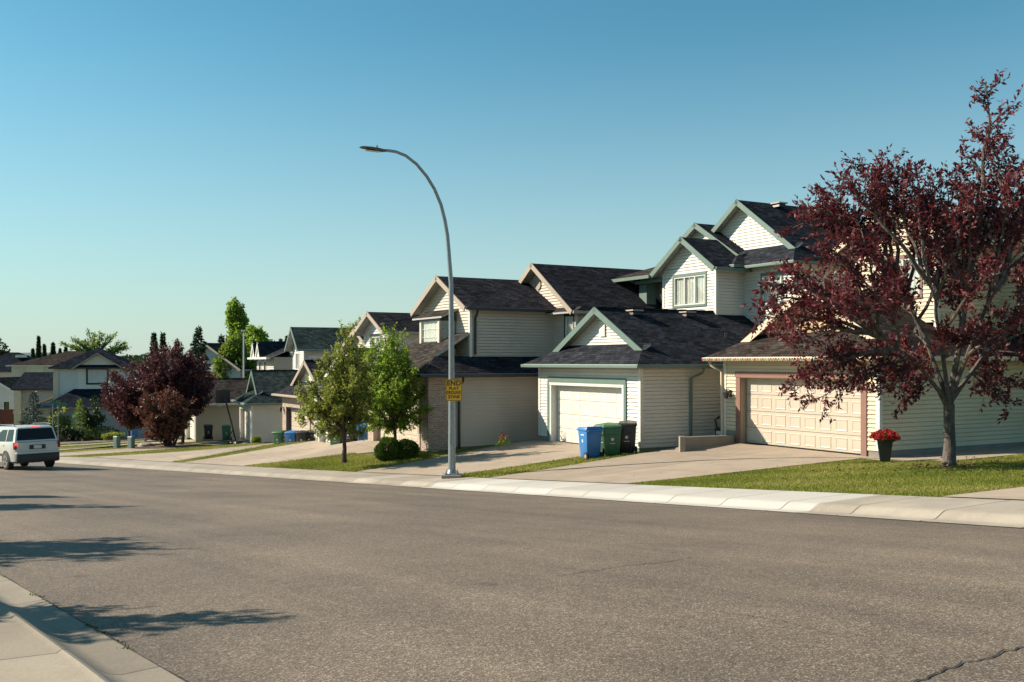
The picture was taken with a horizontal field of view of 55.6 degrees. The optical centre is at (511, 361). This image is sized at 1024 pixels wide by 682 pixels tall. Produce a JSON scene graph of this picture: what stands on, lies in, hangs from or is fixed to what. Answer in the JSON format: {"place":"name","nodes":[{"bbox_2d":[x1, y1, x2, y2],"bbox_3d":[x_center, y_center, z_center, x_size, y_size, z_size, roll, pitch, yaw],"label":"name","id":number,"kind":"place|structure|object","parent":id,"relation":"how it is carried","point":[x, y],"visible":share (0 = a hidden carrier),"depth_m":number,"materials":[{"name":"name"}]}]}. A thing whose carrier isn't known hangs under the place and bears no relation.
{"place":"outdoors","nodes":[
{"label":"outdoors","id":0,"kind":"place"},
{"bbox_2d":[35,335,41,357],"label":"spruce tree","id":1,"kind":"object","parent":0,"point":[38,354],"visible":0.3,"depth_m":259.72,"materials":[{"name":"green plant"}]},
{"bbox_2d":[42,343,46,356],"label":"spruce tree","id":2,"kind":"object","parent":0,"point":[44,351],"visible":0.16,"depth_m":264.74,"materials":[{"name":"green plant"}]},
{"bbox_2d":[49,342,56,354],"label":"spruce tree","id":3,"kind":"object","parent":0,"point":[53,350],"visible":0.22,"depth_m":249.77,"materials":[{"name":"green plant"}]},
{"bbox_2d":[0,575,184,681],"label":"sidewalk","id":4,"kind":"structure","parent":0,"point":[43,640],"depth_m":5.36,"materials":[{"name":"concrete"}]},
{"bbox_2d":[60,440,159,445],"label":"sidewalk","id":5,"kind":"structure","parent":0,"point":[103,443],"depth_m":71.54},
{"bbox_2d":[60,436,185,443],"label":"side street","id":6,"kind":"structure","parent":0,"point":[70,442],"depth_m":78.36,"materials":[{"name":"asphalt"}]},
{"bbox_2d":[59,439,193,449],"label":"driveway","id":7,"kind":"structure","parent":0,"point":[191,440],"depth_m":70.00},
{"bbox_2d":[60,439,248,455],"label":"driveway","id":8,"kind":"structure","parent":0,"point":[214,443],"depth_m":58.99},
{"bbox_2d":[221,425,231,440],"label":"wheelie bin","id":9,"kind":"object","parent":8,"relation":"on","point":[226,430],"visible":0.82,"depth_m":65.11,"materials":[{"name":"plastic"}]},
{"bbox_2d":[215,389,243,444],"bbox_3d":[-18.267,3.544,62.743,2.403,3.500,1.100,0,0,38],"label":"basketball hoop","id":10,"kind":"object","parent":8,"relation":"on","point":[222,396],"visible":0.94,"depth_m":62.86,"materials":[{"name":"black plastic"}]},
{"bbox_2d":[98,443,273,461],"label":"driveway","id":11,"kind":"structure","parent":0,"point":[171,456],"depth_m":48.57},
{"bbox_2d":[272,430,286,443],"bbox_3d":[-13.039,4.386,54.633,0.630,1.082,0.808,0,0,15],"label":"wheelie bin","id":12,"kind":"object","parent":11,"relation":"on","point":[279,436],"visible":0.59,"depth_m":54.33,"materials":[{"name":"green plastic"}]},
{"bbox_2d":[284,430,298,442],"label":"wheelie bin","id":13,"kind":"object","parent":11,"relation":"on","point":[290,436],"visible":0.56,"depth_m":54.10,"materials":[{"name":"blue plastic"}]},
{"bbox_2d":[296,430,309,440],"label":"wheelie bin","id":14,"kind":"object","parent":11,"relation":"on","point":[301,435],"visible":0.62,"depth_m":53.90,"materials":[{"name":"black plastic"}]},
{"bbox_2d":[55,457,477,487],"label":"sidewalk","id":15,"kind":"structure","parent":0,"point":[407,480],"depth_m":36.63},
{"bbox_2d":[182,440,404,465],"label":"driveway","id":16,"kind":"structure","parent":0,"point":[310,449],"depth_m":43.09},
{"bbox_2d":[330,427,341,444],"bbox_3d":[-8.184,3.612,45.633,0.630,1.082,0.808,0,0,15],"label":"wheelie bin","id":17,"kind":"object","parent":16,"relation":"on","point":[337,441],"visible":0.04,"depth_m":45.33,"materials":[{"name":"plastic"}]},
{"bbox_2d":[346,426,357,442],"bbox_3d":[-7.532,3.445,45.432,0.630,1.082,0.808,0,0,16],"label":"wheelie bin","id":18,"kind":"object","parent":16,"relation":"on","point":[349,438],"visible":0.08,"depth_m":45.12,"materials":[{"name":"black plastic"}]},
{"bbox_2d":[356,423,367,440],"bbox_3d":[-6.802,3.188,44.932,0.630,1.082,0.808,0,0,16],"label":"wheelie bin","id":19,"kind":"object","parent":16,"relation":"on","point":[364,426],"visible":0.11,"depth_m":44.60,"materials":[{"name":"blue plastic"}]},
{"bbox_2d":[356,439,580,475],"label":"driveway","id":20,"kind":"structure","parent":0,"point":[517,454],"depth_m":34.28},
{"bbox_2d":[494,427,510,446],"bbox_3d":[-0.340,2.832,36.225,0.666,0.814,0.633,0,0,0],"label":"flowering plant","id":21,"kind":"object","parent":20,"relation":"on","point":[504,441],"visible":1,"depth_m":36.17,"materials":[{"name":"green plant"}]},
{"bbox_2d":[0,462,1023,681],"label":"road","id":22,"kind":"structure","parent":0,"point":[195,577],"depth_m":7.88,"materials":[{"name":"asphalt"}]},
{"bbox_2d":[0,423,59,469],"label":"suv","id":23,"kind":"object","parent":22,"relation":"on","point":[24,445],"visible":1,"depth_m":41.27,"materials":[{"name":"silver paint"}]},
{"bbox_2d":[0,574,188,681],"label":"joint","id":24,"kind":"object","parent":22,"relation":"on","point":[185,680],"visible":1,"depth_m":6.11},
{"bbox_2d":[0,574,181,677],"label":"weeds","id":25,"kind":"object","parent":24,"relation":"on","point":[90,625],"visible":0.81,"depth_m":6.36,"materials":[{"name":"green plant"}]},
{"bbox_2d":[61,463,1018,527],"bbox_3d":[-4.706,3.040,26.456,4.807,4.705,70.738,0,0,-38],"label":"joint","id":26,"kind":"object","parent":22,"relation":"on","point":[646,502],"visible":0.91,"depth_m":17.71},
{"bbox_2d":[913,646,1023,681],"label":"crack","id":27,"kind":"object","parent":22,"relation":"on","point":[959,664],"visible":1,"depth_m":4.76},
{"bbox_2d":[0,0,1023,355],"label":"sky","id":28,"kind":"structure","parent":0,"point":[163,163],"materials":[{"name":"blue"}]},
{"bbox_2d":[59,431,1023,500],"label":"lawn","id":29,"kind":"structure","parent":0,"point":[445,452],"depth_m":37.79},
{"bbox_2d":[0,339,10,355],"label":"broadleaf tree","id":30,"kind":"object","parent":29,"relation":"on","point":[4,347],"visible":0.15,"depth_m":150.16,"materials":[{"name":"green plant"}]},
{"bbox_2d":[0,409,13,425],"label":"board fence","id":31,"kind":"object","parent":29,"relation":"on","point":[6,416],"visible":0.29,"depth_m":96.06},
{"bbox_2d":[0,377,19,409],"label":"house","id":32,"kind":"structure","parent":29,"relation":"on","point":[7,394],"depth_m":100.19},
{"bbox_2d":[3,401,9,409],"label":"window","id":33,"kind":"structure","parent":32,"relation":"in","point":[6,404],"depth_m":100.66,"materials":[{"name":"white glass"}]},
{"bbox_2d":[0,352,35,376],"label":"house","id":34,"kind":"structure","parent":29,"relation":"on","point":[10,358],"depth_m":128.82,"materials":[{"name":"grey"}]},
{"bbox_2d":[11,372,52,424],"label":"house","id":35,"kind":"structure","parent":29,"relation":"on","point":[26,384],"depth_m":92.35,"materials":[{"name":"grey"}]},
{"bbox_2d":[18,391,48,424],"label":"spruce tree","id":36,"kind":"object","parent":29,"relation":"on","point":[36,417],"visible":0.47,"depth_m":82.83,"materials":[{"name":"green plant"}]},
{"bbox_2d":[29,420,60,434],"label":"bush","id":37,"kind":"object","parent":29,"relation":"on","point":[54,425],"visible":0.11,"depth_m":81.88,"materials":[{"name":"green plant"}]},
{"bbox_2d":[42,400,54,426],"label":"street name sign","id":38,"kind":"object","parent":29,"relation":"on","point":[52,403],"visible":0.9,"depth_m":73.97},
{"bbox_2d":[47,402,71,426],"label":"broadleaf tree","id":39,"kind":"object","parent":29,"relation":"on","point":[63,419],"visible":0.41,"depth_m":85.05,"materials":[{"name":"green plant"}]},
{"bbox_2d":[55,400,66,439],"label":"street name sign","id":40,"kind":"object","parent":29,"relation":"on","point":[57,403],"visible":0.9,"depth_m":74.30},
{"bbox_2d":[54,425,74,441],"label":"bush","id":41,"kind":"object","parent":29,"relation":"on","point":[68,434],"visible":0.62,"depth_m":79.81,"materials":[{"name":"green plant"}]},
{"bbox_2d":[60,428,84,440],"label":"bush","id":42,"kind":"object","parent":29,"relation":"on","point":[80,434],"visible":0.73,"depth_m":80.79,"materials":[{"name":"green plant"}]},
{"bbox_2d":[71,399,91,440],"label":"conifer tree","id":43,"kind":"object","parent":29,"relation":"on","point":[80,407],"visible":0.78,"depth_m":82.95,"materials":[{"name":"green plant"}]},
{"bbox_2d":[81,427,101,440],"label":"bush","id":44,"kind":"object","parent":29,"relation":"on","point":[88,430],"visible":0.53,"depth_m":82.54,"materials":[{"name":"green plant"}]},
{"bbox_2d":[80,395,107,433],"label":"broadleaf tree","id":45,"kind":"object","parent":29,"relation":"on","point":[93,420],"visible":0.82,"depth_m":83.67,"materials":[{"name":"green plant"}]},
{"bbox_2d":[59,328,129,353],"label":"locust tree","id":46,"kind":"object","parent":29,"relation":"on","point":[97,343],"visible":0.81,"depth_m":124.77,"materials":[{"name":"green plant"}]},
{"bbox_2d":[40,348,151,439],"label":"house","id":47,"kind":"structure","parent":29,"relation":"on","point":[78,377],"depth_m":88.34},
{"bbox_2d":[6,351,138,376],"bbox_3d":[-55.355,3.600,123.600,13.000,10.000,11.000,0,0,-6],"label":"roof","id":48,"kind":"structure","parent":47,"relation":"attached to","point":[40,364],"depth_m":118.49,"materials":[{"name":"beige"}]},
{"bbox_2d":[27,366,42,371],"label":"window","id":49,"kind":"structure","parent":48,"relation":"in","point":[31,368],"depth_m":118.35,"materials":[{"name":"grey glass"}]},
{"bbox_2d":[86,369,108,384],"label":"window","id":50,"kind":"structure","parent":47,"relation":"in","point":[87,370],"depth_m":88.94,"materials":[{"name":"grey glass"}]},
{"bbox_2d":[90,426,119,439],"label":"bush","id":51,"kind":"object","parent":29,"relation":"on","point":[95,433],"visible":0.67,"depth_m":81.64,"materials":[{"name":"green plant"}]},
{"bbox_2d":[100,431,125,439],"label":"bush","id":52,"kind":"object","parent":29,"relation":"on","point":[106,436],"visible":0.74,"depth_m":80.57,"materials":[{"name":"green plant"}]},
{"bbox_2d":[113,436,120,448],"bbox_3d":[-25.017,5.123,61.500,0.370,0.850,0.330,0,0,25],"label":"utility box","id":53,"kind":"object","parent":29,"relation":"on","point":[116,441],"visible":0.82,"depth_m":61.39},
{"bbox_2d":[97,357,155,444],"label":"purple leaf tree","id":54,"kind":"object","parent":29,"relation":"on","point":[121,396],"visible":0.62,"depth_m":66.00,"materials":[{"name":"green plant"}]},
{"bbox_2d":[148,332,160,375],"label":"spruce tree","id":55,"kind":"object","parent":29,"relation":"on","point":[153,339],"visible":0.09,"depth_m":129.87,"materials":[{"name":"green plant"}]},
{"bbox_2d":[159,331,167,368],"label":"spruce tree","id":56,"kind":"object","parent":29,"relation":"on","point":[162,339],"visible":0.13,"depth_m":131.87,"materials":[{"name":"green plant"}]},
{"bbox_2d":[135,444,210,448],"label":"mulch","id":57,"kind":"object","parent":29,"relation":"on","point":[177,446],"visible":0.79,"depth_m":61.22,"materials":[{"name":"soil"}]},
{"bbox_2d":[128,436,134,447],"bbox_3d":[-23.831,5.077,60.800,0.370,0.850,0.330,0,0,25],"label":"utility box","id":58,"kind":"object","parent":57,"relation":"on","point":[131,441],"visible":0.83,"depth_m":60.67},
{"bbox_2d":[137,442,154,446],"bbox_3d":[-23.341,5.309,62.011,1.120,0.403,0.833,0,0,0],"label":"boulder","id":59,"kind":"object","parent":57,"relation":"on","point":[144,444],"visible":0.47,"depth_m":61.73,"materials":[{"name":"stone"}]},
{"bbox_2d":[128,386,197,445],"bbox_3d":[-21.930,3.442,61.419,3.915,3.905,3.246,0,0,18],"label":"bronze leaf tree","id":60,"kind":"object","parent":57,"relation":"on","point":[166,426],"visible":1,"depth_m":61.02,"materials":[{"name":"brown plant"}]},
{"bbox_2d":[134,338,218,443],"bbox_3d":[-22.217,1.955,64.716,5.592,7.168,5.090,0,0,34],"label":"purple leaf tree","id":61,"kind":"object","parent":29,"relation":"on","point":[186,377],"visible":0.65,"depth_m":64.04,"materials":[{"name":"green plant"}]},
{"bbox_2d":[187,325,212,377],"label":"spruce tree","id":62,"kind":"object","parent":29,"relation":"on","point":[197,346],"visible":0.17,"depth_m":91.84,"materials":[{"name":"green plant"}]},
{"bbox_2d":[203,424,212,439],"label":"wheelie bin","id":63,"kind":"object","parent":29,"relation":"on","point":[208,429],"visible":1,"depth_m":66.14,"materials":[{"name":"black plastic"}]},
{"bbox_2d":[171,339,290,377],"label":"house","id":64,"kind":"structure","parent":29,"relation":"on","point":[211,351],"depth_m":105.18,"materials":[{"name":"grey"}]},
{"bbox_2d":[211,330,260,377],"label":"poplar tree","id":65,"kind":"object","parent":29,"relation":"on","point":[228,348],"visible":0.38,"depth_m":105.16,"materials":[{"name":"green plant"}]},
{"bbox_2d":[224,297,250,343],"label":"poplar tree","id":66,"kind":"object","parent":29,"relation":"on","point":[236,316],"visible":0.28,"depth_m":129.36,"materials":[{"name":"green plant"}]},
{"bbox_2d":[185,341,292,441],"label":"house","id":67,"kind":"structure","parent":29,"relation":"on","point":[270,355],"depth_m":71.14,"materials":[{"name":"beige"}]},
{"bbox_2d":[190,415,193,439],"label":"garage door","id":68,"kind":"structure","parent":67,"relation":"in","point":[191,422],"depth_m":73.57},
{"bbox_2d":[241,330,244,377],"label":"street lamp","id":69,"kind":"object","parent":29,"relation":"on","point":[243,331],"visible":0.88,"depth_m":99.92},
{"bbox_2d":[251,435,260,442],"bbox_3d":[-15.926,4.860,60.511,0.683,0.625,0.691,0,0,0],"label":"bush","id":70,"kind":"object","parent":29,"relation":"on","point":[256,439],"visible":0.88,"depth_m":60.33,"materials":[{"name":"green plant"}]},
{"bbox_2d":[245,324,274,352],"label":"poplar tree","id":71,"kind":"object","parent":29,"relation":"on","point":[257,334],"visible":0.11,"depth_m":109.64,"materials":[{"name":"green plant"}]},
{"bbox_2d":[231,326,346,443],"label":"house","id":72,"kind":"structure","parent":29,"relation":"on","point":[260,413],"depth_m":64.38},
{"bbox_2d":[244,410,248,440],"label":"garage door","id":73,"kind":"structure","parent":72,"relation":"in","point":[246,413],"depth_m":66.13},
{"bbox_2d":[295,351,299,369],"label":"window","id":74,"kind":"structure","parent":72,"relation":"in","point":[297,356],"depth_m":66.44,"materials":[{"name":"white glass"}]},
{"bbox_2d":[307,431,314,440],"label":"wheelie bin","id":75,"kind":"object","parent":29,"relation":"on","point":[310,436],"visible":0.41,"depth_m":54.07,"materials":[{"name":"black plastic"}]},
{"bbox_2d":[271,328,363,430],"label":"house","id":76,"kind":"structure","parent":29,"relation":"on","point":[290,403],"depth_m":58.52,"materials":[{"name":"beige"}]},
{"bbox_2d":[291,409,309,430],"bbox_3d":[-12.377,3.880,57.382,0.064,2.140,4.560,0,0,-30],"label":"garage door","id":77,"kind":"structure","parent":76,"relation":"in","point":[294,424],"depth_m":58.34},
{"bbox_2d":[59,440,653,477],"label":"grass","id":78,"kind":"structure","parent":29,"relation":"on","point":[333,462],"depth_m":37.37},
{"bbox_2d":[293,317,380,462],"bbox_3d":[-6.457,0.972,35.634,3.442,5.415,3.101,0,0,0],"label":"young tree","id":79,"kind":"object","parent":78,"relation":"on","point":[339,397],"visible":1,"depth_m":35.35,"materials":[{"name":"green plant"}]},
{"bbox_2d":[302,311,418,442],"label":"house","id":80,"kind":"structure","parent":29,"relation":"on","point":[368,326],"depth_m":49.39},
{"bbox_2d":[370,334,380,356],"bbox_3d":[-6.923,-0.818,49.652,0.140,1.216,1.480,0,0,-29],"label":"window","id":81,"kind":"structure","parent":80,"relation":"in","point":[375,336],"depth_m":49.70,"materials":[{"name":"white glass"}]},
{"bbox_2d":[373,436,402,460],"bbox_3d":[-4.618,3.276,36.811,1.226,1.062,1.094,0,0,28],"label":"bush","id":82,"kind":"object","parent":29,"relation":"on","point":[385,447],"visible":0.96,"depth_m":36.60,"materials":[{"name":"green plant"}]},
{"bbox_2d":[358,322,435,438],"bbox_3d":[-4.728,1.064,37.866,3.567,5.302,2.768,0,0,0],"label":"young tree","id":83,"kind":"object","parent":29,"relation":"on","point":[393,391],"visible":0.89,"depth_m":37.62,"materials":[{"name":"green plant"}]},
{"bbox_2d":[395,438,419,459],"bbox_3d":[-3.934,3.292,36.886,1.038,0.882,1.020,0,0,0],"label":"bush","id":84,"kind":"object","parent":29,"relation":"on","point":[409,445],"visible":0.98,"depth_m":36.61,"materials":[{"name":"green plant"}]},
{"bbox_2d":[359,145,461,478],"bbox_3d":[-2.976,-1.264,28.871,3.330,10.054,0.787,0,0,-25],"label":"street lamp","id":85,"kind":"object","parent":29,"relation":"on","point":[451,472],"visible":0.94,"depth_m":29.30,"materials":[{"name":"metal"}]},
{"bbox_2d":[446,379,461,400],"bbox_3d":[-1.751,0.848,29.272,0.495,0.655,0.056,0,0,-3],"label":"playground sign","id":86,"kind":"object","parent":85,"relation":"attached to","point":[453,389],"visible":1,"depth_m":29.25,"materials":[{"name":"yellow"}]},
{"bbox_2d":[358,263,661,451],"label":"house","id":87,"kind":"structure","parent":29,"relation":"on","point":[504,329],"depth_m":40.36,"materials":[{"name":"beige"}]},
{"bbox_2d":[379,399,417,443],"bbox_3d":[-4.680,2.455,40.999,0.064,2.190,4.860,0,0,-29],"label":"garage door","id":88,"kind":"structure","parent":87,"relation":"in","point":[413,435],"depth_m":40.45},
{"bbox_2d":[421,321,437,342],"bbox_3d":[-3.500,-1.235,41.609,0.115,1.070,1.780,0,0,-29],"label":"window","id":89,"kind":"structure","parent":87,"relation":"in","point":[429,329],"depth_m":41.74,"materials":[{"name":"white glass"}]},
{"bbox_2d":[442,321,454,337],"bbox_3d":[-2.706,-1.235,41.011,0.829,1.270,0.530,0,0,0],"label":"window","id":90,"kind":"structure","parent":87,"relation":"in","point":[445,324],"depth_m":41.27,"materials":[{"name":"grey glass"}]},
{"bbox_2d":[564,313,573,337],"bbox_3d":[2.429,-1.143,40.529,0.140,1.766,0.800,0,0,-29],"label":"window","id":91,"kind":"structure","parent":87,"relation":"in","point":[570,317],"depth_m":40.67,"materials":[{"name":"grey glass"}]},
{"bbox_2d":[577,426,603,459],"bbox_3d":[2.557,2.619,31.569,0.630,1.082,0.808,0,0,-23],"label":"wheelie bin","id":92,"kind":"object","parent":29,"relation":"on","point":[590,441],"visible":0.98,"depth_m":31.36,"materials":[{"name":"blue plastic"}]},
{"bbox_2d":[594,422,612,453],"bbox_3d":[3.202,2.565,32.321,0.808,1.082,0.630,0,0,-37],"label":"wheelie bin","id":93,"kind":"object","parent":29,"relation":"on","point":[602,440],"visible":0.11,"depth_m":32.11,"materials":[{"name":"green plastic"}]},
{"bbox_2d":[602,423,621,454],"bbox_3d":[3.265,2.539,31.734,0.630,1.082,0.808,0,0,2],"label":"wheelie bin","id":94,"kind":"object","parent":29,"relation":"on","point":[612,436],"visible":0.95,"depth_m":31.41,"materials":[{"name":"green plastic"}]},
{"bbox_2d":[618,421,636,452],"bbox_3d":[3.791,2.488,31.933,0.630,1.082,0.808,0,0,11],"label":"wheelie bin","id":95,"kind":"object","parent":29,"relation":"on","point":[628,436],"visible":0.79,"depth_m":31.61,"materials":[{"name":"black plastic"}]},
{"bbox_2d":[521,199,849,451],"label":"house","id":96,"kind":"structure","parent":29,"relation":"on","point":[653,375],"depth_m":36.58,"materials":[{"name":"white"}]},
{"bbox_2d":[557,385,621,443],"bbox_3d":[2.890,1.975,35.517,0.064,2.170,4.560,0,0,-29],"label":"garage door","id":97,"kind":"structure","parent":96,"relation":"in","point":[577,406],"depth_m":35.90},
{"bbox_2d":[672,271,706,307],"bbox_3d":[7.239,-2.923,39.499,0.140,1.386,2.130,0,0,-29],"label":"window","id":98,"kind":"structure","parent":96,"relation":"in","point":[688,289],"depth_m":39.56,"materials":[{"name":"white glass"}]},
{"bbox_2d":[760,271,782,306],"bbox_3d":[10.050,-2.808,37.476,0.140,1.316,1.180,0,0,-29],"label":"window","id":99,"kind":"structure","parent":96,"relation":"in","point":[762,275],"depth_m":37.72,"materials":[{"name":"grey glass"}]},
{"bbox_2d":[679,435,734,451],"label":"retaining wall","id":100,"kind":"structure","parent":29,"relation":"on","point":[690,443],"depth_m":31.21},
{"bbox_2d":[714,416,720,434],"bbox_3d":[7.145,2.342,33.201,0.504,1.011,0.340,0,0,40],"label":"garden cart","id":101,"kind":"object","parent":29,"relation":"on","point":[717,431],"visible":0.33,"depth_m":33.16,"materials":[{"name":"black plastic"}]},
{"bbox_2d":[629,454,1023,496],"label":"grass","id":102,"kind":"structure","parent":29,"relation":"on","point":[915,482],"depth_m":20.72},
{"bbox_2d":[743,456,1023,487],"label":"fallen leaves","id":103,"kind":"object","parent":102,"relation":"on","point":[974,463],"visible":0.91,"depth_m":22.55,"materials":[{"name":"brown plant"}]},
{"bbox_2d":[702,208,1023,456],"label":"house","id":104,"kind":"structure","parent":29,"relation":"on","point":[756,408],"depth_m":29.80,"materials":[{"name":"beige"}]},
{"bbox_2d":[746,378,860,454],"bbox_3d":[8.955,1.595,29.912,0.064,2.150,4.890,0,0,-29],"label":"garage door","id":105,"kind":"structure","parent":104,"relation":"in","point":[771,420],"depth_m":29.97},
{"bbox_2d":[884,254,922,299],"bbox_3d":[12.453,-2.698,30.925,0.140,1.416,1.480,0,0,-29],"label":"window","id":106,"kind":"structure","parent":104,"relation":"in","point":[916,274],"depth_m":30.61,"materials":[{"name":"white glass"}]},
{"bbox_2d":[739,68,1023,466],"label":"purple leaf tree","id":107,"kind":"object","parent":29,"relation":"on","point":[964,232],"visible":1,"depth_m":22.17,"materials":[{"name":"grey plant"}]},
{"bbox_2d":[869,429,900,461],"bbox_3d":[9.824,2.185,25.606,0.811,0.859,0.817,0,0,20],"label":"planter","id":108,"kind":"object","parent":29,"relation":"on","point":[884,445],"visible":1,"depth_m":25.45,"materials":[{"name":"plastic"}]},
{"bbox_2d":[422,478,876,512],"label":"sidewalk","id":109,"kind":"structure","parent":0,"point":[776,500],"depth_m":19.82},
{"bbox_2d":[489,443,869,483],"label":"driveway","id":110,"kind":"structure","parent":0,"point":[671,463],"depth_m":27.72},
{"bbox_2d":[796,495,1023,528],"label":"sidewalk","id":111,"kind":"structure","parent":0,"point":[990,512],"depth_m":14.35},
{"bbox_2d":[863,445,1023,460],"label":"path","id":112,"kind":"structure","parent":0,"point":[990,452],"depth_m":27.27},
{"bbox_2d":[946,487,1023,499],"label":"driveway","id":113,"kind":"structure","parent":0,"point":[1014,493],"depth_m":15.53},
{"label":"ground","id":114,"kind":"structure","parent":0,"visible":0},
{"bbox_2d":[26,353,292,363],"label":"wood","id":115,"kind":"object","parent":114,"relation":"on","point":[133,358],"visible":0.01,"depth_m":550.13,"materials":[{"name":"green plant"}]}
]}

